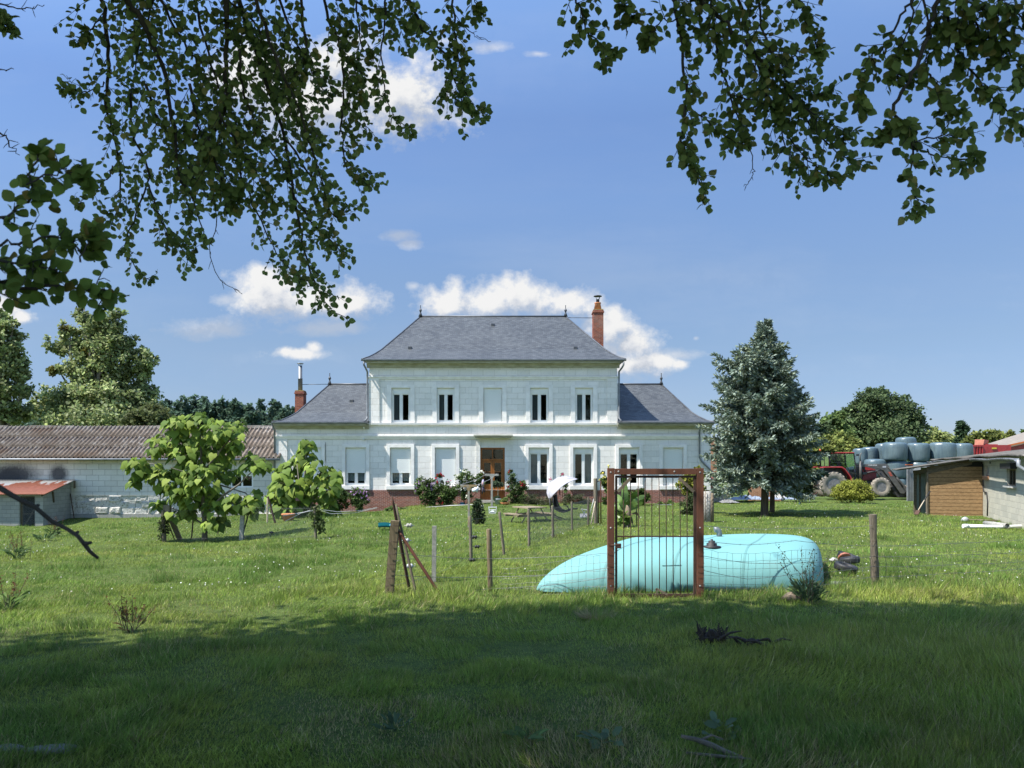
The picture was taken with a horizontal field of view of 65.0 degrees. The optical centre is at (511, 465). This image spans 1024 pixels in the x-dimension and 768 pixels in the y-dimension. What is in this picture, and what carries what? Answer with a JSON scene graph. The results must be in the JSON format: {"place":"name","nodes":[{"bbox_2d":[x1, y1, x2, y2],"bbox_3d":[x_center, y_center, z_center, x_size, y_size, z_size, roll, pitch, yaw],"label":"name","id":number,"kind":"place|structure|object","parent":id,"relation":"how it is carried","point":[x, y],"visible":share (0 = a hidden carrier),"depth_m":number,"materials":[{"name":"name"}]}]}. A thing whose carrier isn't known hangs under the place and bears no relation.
{"place":"outdoors","nodes":[
{"label":"outdoors","id":0,"kind":"place"},
{"bbox_2d":[22,744,79,754],"bbox_3d":[-3.257,2.002,5.672,0.376,0.059,0.183,0,0,0],"label":"flat stone","id":1,"kind":"object","parent":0,"point":[50,747],"visible":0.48,"depth_m":5.63,"materials":[{"name":"grey stone"}]},
{"bbox_2d":[0,471,1023,767],"bbox_3d":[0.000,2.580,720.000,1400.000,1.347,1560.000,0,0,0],"label":"meadow","id":2,"kind":"structure","parent":0,"point":[390,737],"depth_m":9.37,"materials":[{"name":"plant"}]},
{"bbox_2d":[0,572,31,609],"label":"dock weed","id":3,"kind":"object","parent":2,"relation":"on","point":[9,598],"visible":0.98,"depth_m":11.07,"materials":[{"name":"green plant"}]},
{"bbox_2d":[2,530,31,558],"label":"dock weed","id":4,"kind":"object","parent":2,"relation":"on","point":[21,549],"visible":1,"depth_m":19.24,"materials":[{"name":"green plant"}]},
{"bbox_2d":[0,308,36,425],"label":"poplar tree","id":5,"kind":"object","parent":2,"relation":"on","point":[14,412],"visible":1,"depth_m":79.26,"materials":[{"name":"green plant"}]},
{"bbox_2d":[0,479,75,525],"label":"block hut","id":6,"kind":"object","parent":2,"relation":"on","point":[51,497],"visible":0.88,"depth_m":41.13,"materials":[{"name":"concrete"}]},
{"bbox_2d":[21,496,34,525],"bbox_3d":[-24.369,2.490,40.528,0.772,1.920,0.083,0,0,0],"label":"door","id":7,"kind":"structure","parent":6,"relation":"in","point":[22,505],"depth_m":40.50,"materials":[{"name":"wood"}]},
{"bbox_2d":[26,306,164,425],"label":"poplar tree","id":8,"kind":"object","parent":2,"relation":"on","point":[108,394],"visible":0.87,"depth_m":83.57,"materials":[{"name":"green plant"}]},
{"bbox_2d":[105,594,155,632],"bbox_3d":[-4.693,1.797,9.841,0.566,0.472,0.374,0,0,0],"label":"dried dock","id":9,"kind":"object","parent":2,"relation":"on","point":[126,614],"visible":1,"depth_m":9.82,"materials":[{"name":"brown plant"}]},
{"bbox_2d":[0,425,281,517],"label":"stone barn","id":10,"kind":"structure","parent":2,"relation":"on","point":[90,459],"depth_m":43.00,"materials":[{"name":"stone"}]},
{"bbox_2d":[117,401,176,425],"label":"tree","id":11,"kind":"object","parent":2,"relation":"on","point":[147,414],"visible":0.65,"depth_m":68.51,"materials":[{"name":"green plant"}]},
{"bbox_2d":[168,395,194,420],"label":"poplar","id":12,"kind":"object","parent":2,"relation":"on","point":[181,407],"visible":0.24,"depth_m":169.56,"materials":[{"name":"green plant"}]},
{"bbox_2d":[187,394,200,412],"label":"poplar","id":13,"kind":"object","parent":2,"relation":"on","point":[193,402],"visible":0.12,"depth_m":174.89,"materials":[{"name":"green plant"}]},
{"bbox_2d":[120,411,272,541],"bbox_3d":[-10.604,0.462,27.239,4.990,4.636,2.210,0,0,0],"label":"paulownia tree","id":14,"kind":"object","parent":2,"relation":"on","point":[189,475],"visible":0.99,"depth_m":26.85,"materials":[{"name":"green plant"}]},
{"bbox_2d":[194,396,214,424],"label":"poplar","id":15,"kind":"object","parent":2,"relation":"on","point":[206,407],"visible":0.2,"depth_m":170.02,"materials":[{"name":"green plant"}]},
{"bbox_2d":[214,395,228,425],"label":"poplar","id":16,"kind":"object","parent":2,"relation":"on","point":[222,413],"visible":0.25,"depth_m":171.48,"materials":[{"name":"green plant"}]},
{"bbox_2d":[224,397,243,423],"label":"poplar","id":17,"kind":"object","parent":2,"relation":"on","point":[234,408],"visible":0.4,"depth_m":166.26,"materials":[{"name":"green plant"}]},
{"bbox_2d":[156,496,326,541],"bbox_3d":[-9.810,1.926,27.919,4.713,1.549,9.487,0,0,-26],"label":"meadow fence","id":18,"kind":"object","parent":2,"relation":"on","point":[318,523],"visible":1,"depth_m":26.75,"materials":[{"name":"metal"}]},
{"bbox_2d":[241,403,263,424],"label":"poplar","id":19,"kind":"object","parent":2,"relation":"on","point":[251,415],"visible":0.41,"depth_m":166.38,"materials":[{"name":"green plant"}]},
{"bbox_2d":[255,398,267,424],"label":"poplar","id":20,"kind":"object","parent":2,"relation":"on","point":[261,406],"visible":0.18,"depth_m":177.59,"materials":[{"name":"green plant"}]},
{"bbox_2d":[262,398,282,425],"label":"poplar","id":21,"kind":"object","parent":2,"relation":"on","point":[273,409],"visible":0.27,"depth_m":174.39,"materials":[{"name":"green plant"}]},
{"bbox_2d":[273,404,293,420],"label":"poplar","id":22,"kind":"object","parent":2,"relation":"on","point":[284,412],"visible":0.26,"depth_m":162.88,"materials":[{"name":"green plant"}]},
{"bbox_2d":[264,439,343,518],"bbox_3d":[-9.575,0.691,37.209,3.886,3.894,2.807,0,0,0],"label":"paulownia bush","id":23,"kind":"object","parent":2,"relation":"on","point":[307,489],"visible":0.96,"depth_m":36.53,"materials":[{"name":"green plant"}]},
{"bbox_2d":[334,488,348,510],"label":"dark shrub","id":24,"kind":"object","parent":2,"relation":"on","point":[342,500],"visible":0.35,"depth_m":41.54,"materials":[{"name":"green plant"}]},
{"bbox_2d":[347,487,369,511],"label":"hibiscus shrub","id":25,"kind":"object","parent":2,"relation":"on","point":[358,498],"visible":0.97,"depth_m":41.43,"materials":[{"name":"green plant"}]},
{"bbox_2d":[372,710,412,731],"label":"thistle weed","id":26,"kind":"object","parent":2,"relation":"on","point":[392,719],"visible":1,"depth_m":6.12,"materials":[{"name":"green plant"}]},
{"bbox_2d":[391,496,410,588],"bbox_3d":[-1.747,1.280,12.721,0.058,1.624,0.413,0,0,40],"label":"iron bar","id":27,"kind":"object","parent":2,"relation":"on","point":[402,550],"visible":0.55,"depth_m":12.71,"materials":[{"name":"brown metal"}]},
{"bbox_2d":[395,505,416,593],"bbox_3d":[-1.628,1.341,12.443,0.474,1.461,0.044,0,0,33],"label":"wooden stake","id":28,"kind":"object","parent":2,"relation":"on","point":[407,554],"visible":0.7,"depth_m":12.43,"materials":[{"name":"brown wood"}]},
{"bbox_2d":[398,530,439,592],"bbox_3d":[-1.409,1.524,12.377,0.747,1.053,0.050,0,0,12],"label":"steel prop","id":29,"kind":"object","parent":2,"relation":"on","point":[418,561],"visible":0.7,"depth_m":12.37,"materials":[{"name":"brown metal"}]},
{"bbox_2d":[413,475,439,505],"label":"hibiscus shrub","id":30,"kind":"object","parent":2,"relation":"on","point":[426,488],"visible":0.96,"depth_m":41.33,"materials":[{"name":"green plant"}]},
{"bbox_2d":[433,472,459,505],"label":"red rose bush","id":31,"kind":"object","parent":2,"relation":"on","point":[452,491],"visible":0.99,"depth_m":41.33,"materials":[{"name":"green plant"}]},
{"bbox_2d":[454,467,484,504],"bbox_3d":[-2.190,1.062,41.359,1.658,2.044,1.038,0,0,0],"label":"white rose bush","id":32,"kind":"object","parent":2,"relation":"on","point":[463,475],"visible":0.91,"depth_m":41.30,"materials":[{"name":"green plant"}]},
{"bbox_2d":[470,498,485,523],"bbox_3d":[-1.228,1.694,29.205,0.663,1.082,0.696,0,0,0],"label":"ivy post","id":33,"kind":"object","parent":2,"relation":"on","point":[476,508],"visible":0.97,"depth_m":29.12,"materials":[{"name":"green plant"}]},
{"bbox_2d":[271,295,714,511],"bbox_3d":[-0.956,-3.607,47.932,23.531,13.414,11.235,0,0,0],"label":"farmhouse","id":34,"kind":"object","parent":2,"relation":"on","point":[536,402],"visible":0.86,"depth_m":43.00,"materials":[{"name":"paint"}]},
{"bbox_2d":[346,448,365,484],"bbox_3d":[-8.354,0.046,43.175,1.106,2.019,0.219,0,0,0],"label":"window","id":35,"kind":"structure","parent":34,"relation":"in","point":[355,457],"depth_m":43.07,"materials":[{"name":"white plastic"}]},
{"bbox_2d":[390,448,410,484],"bbox_3d":[-5.962,0.046,43.175,1.106,2.019,0.219,0,0,0],"label":"window","id":36,"kind":"structure","parent":34,"relation":"in","point":[400,457],"depth_m":43.07,"materials":[{"name":"white plastic"}]},
{"bbox_2d":[392,388,409,421],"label":"window","id":37,"kind":"structure","parent":34,"relation":"in","point":[397,393],"depth_m":43.12,"materials":[{"name":"white plastic"}]},
{"bbox_2d":[435,448,455,485],"bbox_3d":[-3.556,0.071,43.133,1.115,2.069,0.134,0,0,0],"label":"window","id":38,"kind":"structure","parent":34,"relation":"in","point":[445,458],"depth_m":43.07,"materials":[{"name":"white plastic"}]},
{"bbox_2d":[437,388,454,421],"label":"window","id":39,"kind":"structure","parent":34,"relation":"in","point":[442,393],"depth_m":43.10,"materials":[{"name":"white plastic"}]},
{"bbox_2d":[483,388,501,421],"bbox_3d":[-1.032,-3.216,43.133,0.996,1.886,0.134,0,0,0],"label":"window","id":40,"kind":"structure","parent":34,"relation":"in","point":[492,397],"depth_m":43.07,"materials":[{"name":"white plastic"}]},
{"bbox_2d":[480,448,504,499],"bbox_3d":[-1.041,0.431,43.124,1.307,2.790,0.152,0,0,0],"label":"door","id":41,"kind":"structure","parent":34,"relation":"in","point":[486,495],"depth_m":43.12,"materials":[{"name":"brown wood"}]},
{"bbox_2d":[530,388,547,421],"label":"window","id":42,"kind":"structure","parent":34,"relation":"in","point":[535,393],"depth_m":43.10,"materials":[{"name":"white plastic"}]},
{"bbox_2d":[529,448,548,484],"bbox_3d":[1.442,0.046,43.182,1.088,2.019,0.205,0,0,0],"label":"window","id":43,"kind":"structure","parent":34,"relation":"in","point":[534,453],"depth_m":43.12,"materials":[{"name":"white plastic"}]},
{"bbox_2d":[573,448,592,484],"bbox_3d":[3.821,0.046,43.182,1.078,2.019,0.205,0,0,0],"label":"window","id":44,"kind":"structure","parent":34,"relation":"in","point":[586,453],"depth_m":43.12,"materials":[{"name":"white plastic"}]},
{"bbox_2d":[575,388,592,421],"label":"window","id":45,"kind":"structure","parent":34,"relation":"in","point":[580,393],"depth_m":43.10,"materials":[{"name":"white plastic"}]},
{"bbox_2d":[619,448,638,484],"bbox_3d":[6.258,0.046,43.140,1.078,2.019,0.120,0,0,0],"label":"window","id":46,"kind":"structure","parent":34,"relation":"in","point":[628,451],"depth_m":43.09,"materials":[{"name":"white plastic"}]},
{"bbox_2d":[663,448,682,485],"bbox_3d":[8.618,0.071,43.133,1.088,2.069,0.134,0,0,0],"label":"window","id":47,"kind":"structure","parent":34,"relation":"in","point":[672,457],"depth_m":43.07,"materials":[{"name":"white plastic"}]},
{"bbox_2d":[385,520,607,594],"bbox_3d":[-0.242,1.510,12.659,3.458,1.326,0.778,0,0,4],"label":"field fence","id":48,"kind":"object","parent":2,"relation":"on","point":[392,554],"visible":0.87,"depth_m":12.44,"materials":[{"name":"wood"}]},
{"bbox_2d":[397,478,597,584],"bbox_3d":[0.730,1.381,20.612,1.168,1.858,17.108,0,0,19],"label":"garden fence","id":49,"kind":"object","parent":2,"relation":"on","point":[435,529],"visible":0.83,"depth_m":21.03,"materials":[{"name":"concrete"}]},
{"bbox_2d":[493,480,503,504],"bbox_3d":[-0.709,1.322,40.786,0.670,1.298,0.627,0,0,0],"label":"potted tree","id":50,"kind":"object","parent":2,"relation":"on","point":[497,499],"visible":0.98,"depth_m":40.65,"materials":[{"name":"green plant"}]},
{"bbox_2d":[0,0,1023,558],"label":"beech tree","id":51,"kind":"object","parent":2,"relation":"on","point":[990,42],"visible":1,"depth_m":6.22,"materials":[{"name":"green plant"}]},
{"bbox_2d":[4,504,1021,591],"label":"clover flowers","id":52,"kind":"object","parent":2,"relation":"on","point":[545,532],"visible":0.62,"depth_m":21.10,"materials":[{"name":"white plant"}]},
{"bbox_2d":[505,469,529,503],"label":"climbing rose","id":53,"kind":"object","parent":2,"relation":"on","point":[515,494],"visible":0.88,"depth_m":41.51,"materials":[{"name":"green plant"}]},
{"bbox_2d":[501,726,548,747],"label":"dock weed","id":54,"kind":"object","parent":2,"relation":"on","point":[519,731],"visible":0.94,"depth_m":5.70,"materials":[{"name":"green plant"}]},
{"bbox_2d":[503,506,555,522],"bbox_3d":[0.663,1.850,30.180,1.612,0.623,1.181,0,0,-29],"label":"picnic table","id":55,"kind":"object","parent":2,"relation":"on","point":[524,515],"visible":0.82,"depth_m":29.93,"materials":[{"name":"brown wood"}]},
{"bbox_2d":[518,492,552,504],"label":"lavender bush","id":56,"kind":"object","parent":2,"relation":"on","point":[531,498],"visible":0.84,"depth_m":41.29,"materials":[{"name":"green plant"}]},
{"bbox_2d":[547,476,576,519],"bbox_3d":[1.957,1.234,30.546,1.180,1.706,1.242,0,0,-18],"label":"hanging lounger","id":57,"kind":"object","parent":2,"relation":"on","point":[555,485],"visible":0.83,"depth_m":30.36,"materials":[{"name":"white fabric"}]},
{"bbox_2d":[558,492,590,503],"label":"lavender bush","id":58,"kind":"object","parent":2,"relation":"on","point":[576,498],"visible":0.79,"depth_m":41.46,"materials":[{"name":"green plant"}]},
{"bbox_2d":[570,606,616,619],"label":"dry tuft","id":59,"kind":"object","parent":2,"relation":"on","point":[585,615],"visible":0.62,"depth_m":10.51,"materials":[{"name":"green plant"}]},
{"bbox_2d":[577,726,623,748],"bbox_3d":[0.619,1.920,5.671,0.345,0.102,0.343,0,0,0],"label":"burdock weed","id":60,"kind":"object","parent":2,"relation":"on","point":[603,735],"visible":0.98,"depth_m":5.70,"materials":[{"name":"green plant"}]},
{"bbox_2d":[599,465,614,504],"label":"yellow rose","id":61,"kind":"object","parent":2,"relation":"on","point":[603,479],"visible":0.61,"depth_m":40.49,"materials":[{"name":"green plant"}]},
{"bbox_2d":[614,478,644,526],"bbox_3d":[4.014,1.214,27.293,1.113,1.964,0.701,0,0,0],"label":"banana plant","id":62,"kind":"object","parent":2,"relation":"on","point":[634,501],"visible":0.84,"depth_m":27.34,"materials":[{"name":"green plant"}]},
{"bbox_2d":[628,488,650,504],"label":"laurel bush","id":63,"kind":"object","parent":2,"relation":"on","point":[647,497],"visible":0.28,"depth_m":40.38,"materials":[{"name":"green plant"}]},
{"bbox_2d":[607,468,703,597],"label":"steel gate","id":64,"kind":"structure","parent":2,"relation":"on","point":[697,476],"depth_m":12.17,"materials":[{"name":"brown metal"}]},
{"bbox_2d":[536,527,823,592],"bbox_3d":[3.358,1.599,14.838,5.924,0.802,4.325,0,0,0],"label":"water tank","id":65,"kind":"object","parent":2,"relation":"on","point":[763,549],"visible":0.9,"depth_m":12.90,"materials":[{"name":"plastic"}]},
{"bbox_2d":[677,493,692,514],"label":"hedge shrub","id":66,"kind":"object","parent":2,"relation":"on","point":[687,508],"visible":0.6,"depth_m":32.29,"materials":[{"name":"green plant"}]},
{"bbox_2d":[674,465,706,496],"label":"golden shrub","id":67,"kind":"object","parent":2,"relation":"on","point":[680,485],"visible":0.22,"depth_m":33.82,"materials":[{"name":"yellow plant"}]},
{"bbox_2d":[704,491,713,521],"bbox_3d":[7.073,1.513,28.970,0.408,1.240,0.407,0,0,0],"label":"wire roll post","id":68,"kind":"object","parent":2,"relation":"on","point":[708,506],"visible":0.81,"depth_m":28.83,"materials":[{"name":"concrete"}]},
{"bbox_2d":[695,621,728,642],"bbox_3d":[2.253,1.892,9.056,0.399,0.277,0.277,0,0,0],"label":"root stump","id":69,"kind":"object","parent":2,"relation":"on","point":[702,634],"visible":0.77,"depth_m":8.99,"materials":[{"name":"brown wood"}]},
{"bbox_2d":[681,734,750,759],"bbox_3d":[1.372,1.913,5.464,0.414,0.081,0.321,0,0,0],"label":"fallen branch","id":70,"kind":"object","parent":2,"relation":"on","point":[702,741],"visible":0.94,"depth_m":5.46,"materials":[{"name":"grey wood"}]},
{"bbox_2d":[702,710,741,739],"bbox_3d":[1.551,1.921,5.914,0.258,0.104,0.411,0,0,25],"label":"burdock weed","id":71,"kind":"object","parent":2,"relation":"on","point":[712,722],"visible":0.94,"depth_m":5.93,"materials":[{"name":"green plant"}]},
{"bbox_2d":[717,630,790,645],"bbox_3d":[2.671,1.906,8.816,0.812,0.150,0.266,0,0,0],"label":"dead branch pile","id":72,"kind":"object","parent":2,"relation":"on","point":[752,641],"visible":0.9,"depth_m":8.79,"materials":[{"name":"brown wood"}]},
{"bbox_2d":[695,318,829,515],"bbox_3d":[10.022,-1.812,32.473,5.222,8.274,5.322,0,0,0],"label":"blue spruce","id":73,"kind":"object","parent":2,"relation":"on","point":[749,394],"visible":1,"depth_m":31.65,"materials":[{"name":"green plant"}]},
{"bbox_2d":[748,374,836,512],"bbox_3d":[11.602,-0.950,33.918,3.999,6.426,4.160,0,0,0],"label":"green spruce","id":74,"kind":"object","parent":2,"relation":"on","point":[807,467],"visible":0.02,"depth_m":33.38,"materials":[{"name":"green plant"}]},
{"bbox_2d":[777,544,840,604],"bbox_3d":[4.385,1.589,11.834,0.972,0.840,0.653,0,0,0],"label":"thistle weed","id":75,"kind":"object","parent":2,"relation":"on","point":[816,593],"visible":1,"depth_m":11.77,"materials":[{"name":"green plant"}]},
{"bbox_2d":[805,429,866,470],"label":"hedge tree","id":76,"kind":"object","parent":2,"relation":"on","point":[841,441],"visible":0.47,"depth_m":68.95,"materials":[{"name":"green plant"}]},
{"bbox_2d":[815,410,857,459],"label":"young ash tree","id":77,"kind":"object","parent":2,"relation":"on","point":[838,422],"visible":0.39,"depth_m":86.96,"materials":[{"name":"green plant"}]},
{"bbox_2d":[834,561,857,573],"bbox_3d":[6.176,1.883,14.871,0.423,0.217,0.422,0,0,0],"label":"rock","id":78,"kind":"object","parent":2,"relation":"on","point":[844,566],"visible":0.74,"depth_m":14.74,"materials":[{"name":"grey stone"}]},
{"bbox_2d":[827,477,878,502],"bbox_3d":[18.825,1.438,44.416,2.559,1.622,2.515,0,0,0],"label":"cotoneaster bush","id":79,"kind":"object","parent":2,"relation":"on","point":[855,490],"visible":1,"depth_m":44.06,"materials":[{"name":"green plant"}]},
{"bbox_2d":[811,449,906,497],"bbox_3d":[21.625,0.459,49.906,6.843,2.994,2.148,0,0,0],"label":"tractor","id":80,"kind":"object","parent":2,"relation":"on","point":[889,482],"visible":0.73,"depth_m":49.30,"materials":[{"name":"paint"}]},
{"bbox_2d":[704,514,1023,592],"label":"field fence","id":81,"kind":"object","parent":2,"relation":"on","point":[874,564],"visible":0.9,"depth_m":13.55,"materials":[{"name":"metal"}]},
{"bbox_2d":[863,447,878,458],"bbox_3d":[24.938,-0.761,55.993,1.128,1.094,1.105,-1,0,-8],"label":"silage bale","id":82,"kind":"object","parent":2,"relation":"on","point":[873,453],"visible":0.49,"depth_m":55.50},
{"bbox_2d":[840,385,932,446],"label":"ash tree","id":83,"kind":"object","parent":2,"relation":"on","point":[875,416],"visible":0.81,"depth_m":93.14,"materials":[{"name":"green plant"}]},
{"bbox_2d":[887,478,906,495],"bbox_3d":[25.832,1.411,53.982,1.390,1.215,1.419,-1,1,-36],"label":"silage bale","id":84,"kind":"object","parent":2,"relation":"on","point":[904,481],"visible":0.15,"depth_m":53.39},
{"bbox_2d":[886,460,907,477],"bbox_3d":[25.832,0.230,53.978,1.419,1.192,1.390,2,1,15],"label":"silage bale","id":85,"kind":"object","parent":84,"relation":"on","point":[893,464],"visible":0.55,"depth_m":53.38},
{"bbox_2d":[882,442,907,460],"bbox_3d":[25.713,-0.974,53.980,1.598,1.215,1.632,2,2,24],"label":"silage bale","id":86,"kind":"object","parent":85,"relation":"on","point":[897,451],"visible":0.98,"depth_m":53.34},
{"bbox_2d":[905,464,927,500],"bbox_3d":[24.842,1.060,48.389,2.146,2.280,3.717,0,0,26],"label":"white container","id":87,"kind":"object","parent":2,"relation":"on","point":[909,484],"visible":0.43,"depth_m":47.42,"materials":[{"name":"metal"}]},
{"bbox_2d":[892,458,982,515],"bbox_3d":[17.918,0.919,34.018,3.132,2.462,3.170,0,0,22],"label":"lean to shed","id":88,"kind":"object","parent":2,"relation":"on","point":[955,488],"visible":0.78,"depth_m":32.74,"materials":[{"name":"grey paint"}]},
{"bbox_2d":[917,467,926,513],"bbox_3d":[17.373,1.110,34.338,0.380,2.080,2.570,0,0,22],"label":"door panel","id":89,"kind":"structure","parent":88,"relation":"in","point":[923,476],"depth_m":33.57,"materials":[{"name":"grey paint"}]},
{"bbox_2d":[922,426,957,461],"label":"willow tree","id":90,"kind":"object","parent":2,"relation":"on","point":[940,436],"visible":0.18,"depth_m":108.14,"materials":[{"name":"green plant"}]},
{"bbox_2d":[953,419,970,442],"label":"columnar poplar","id":91,"kind":"object","parent":2,"relation":"on","point":[962,428],"visible":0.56,"depth_m":139.56,"materials":[{"name":"green plant"}]},
{"bbox_2d":[955,443,973,456],"bbox_3d":[31.111,-0.931,55.490,1.309,1.249,1.336,0,1,17],"label":"silage bale","id":92,"kind":"object","parent":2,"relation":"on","point":[965,449],"visible":0.49,"depth_m":54.92},
{"bbox_2d":[927,449,1023,528],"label":"block barn","id":93,"kind":"structure","parent":2,"relation":"on","point":[1003,483],"depth_m":28.41,"materials":[{"name":"concrete"}]},
{"bbox_2d":[1003,469,1015,487],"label":"window","id":94,"kind":"structure","parent":93,"relation":"in","point":[1013,485],"depth_m":27.31,"materials":[{"name":"black glass"}]},
{"bbox_2d":[960,428,1015,444],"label":"walnut tree","id":95,"kind":"object","parent":2,"relation":"on","point":[992,435],"visible":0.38,"depth_m":79.74,"materials":[{"name":"green plant"}]},
{"bbox_2d":[973,439,1010,454],"bbox_3d":[34.615,0.026,59.150,2.783,3.949,2.500,0,0,0],"label":"red skip","id":96,"kind":"object","parent":2,"relation":"on","point":[981,446],"visible":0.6,"depth_m":58.00,"materials":[{"name":"paint"}]},
{"bbox_2d":[962,524,1021,528],"bbox_3d":[15.796,1.928,25.645,3.061,0.169,0.160,0,0,-7],"label":"plastic pipe","id":97,"kind":"object","parent":2,"relation":"on","point":[985,526],"visible":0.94,"depth_m":25.53,"materials":[{"name":"white plastic"}]},
{"bbox_2d":[989,432,1023,449],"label":"red barn","id":98,"kind":"structure","parent":2,"relation":"on","point":[1015,442],"depth_m":65.64,"materials":[{"name":"paint"}]},
{"bbox_2d":[0,499,1023,584],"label":"grass","id":99,"kind":"structure","parent":0,"point":[184,551],"depth_m":21.84,"materials":[{"name":"green plant"}]},
{"bbox_2d":[0,0,1023,437],"label":"sky","id":100,"kind":"structure","parent":0,"point":[568,195],"materials":[{"name":"blue"}]},
{"bbox_2d":[315,573,1023,767],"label":"tall grass","id":101,"kind":"structure","parent":0,"point":[993,688],"depth_m":7.80,"materials":[{"name":"green plant"}]},
{"bbox_2d":[908,461,928,465],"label":"silage bale","id":102,"kind":"object","parent":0,"point":[914,463],"visible":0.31,"depth_m":53.42},
{"bbox_2d":[907,443,929,461],"bbox_3d":[27.267,-0.917,53.974,1.459,1.238,1.490,2,3,34],"label":"silage bale","id":103,"kind":"object","parent":102,"relation":"on","point":[918,452],"visible":0.9,"depth_m":53.39},
{"bbox_2d":[929,442,956,460],"bbox_3d":[28.912,-0.928,54.010,1.737,1.261,1.773,2,-1,20],"label":"silage bale","id":104,"kind":"object","parent":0,"point":[938,450],"visible":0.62,"depth_m":53.33},
{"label":"silage bale","id":105,"kind":"object","parent":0,"visible":0},
{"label":"silage bale","id":106,"kind":"object","parent":105,"relation":"on","visible":0},
{"bbox_2d":[852,448,867,463],"bbox_3d":[23.823,-0.654,55.012,0.967,1.074,0.987,0,-2,-5],"label":"silage bale","id":107,"kind":"object","parent":106,"relation":"on","point":[864,452],"visible":0.69,"depth_m":54.63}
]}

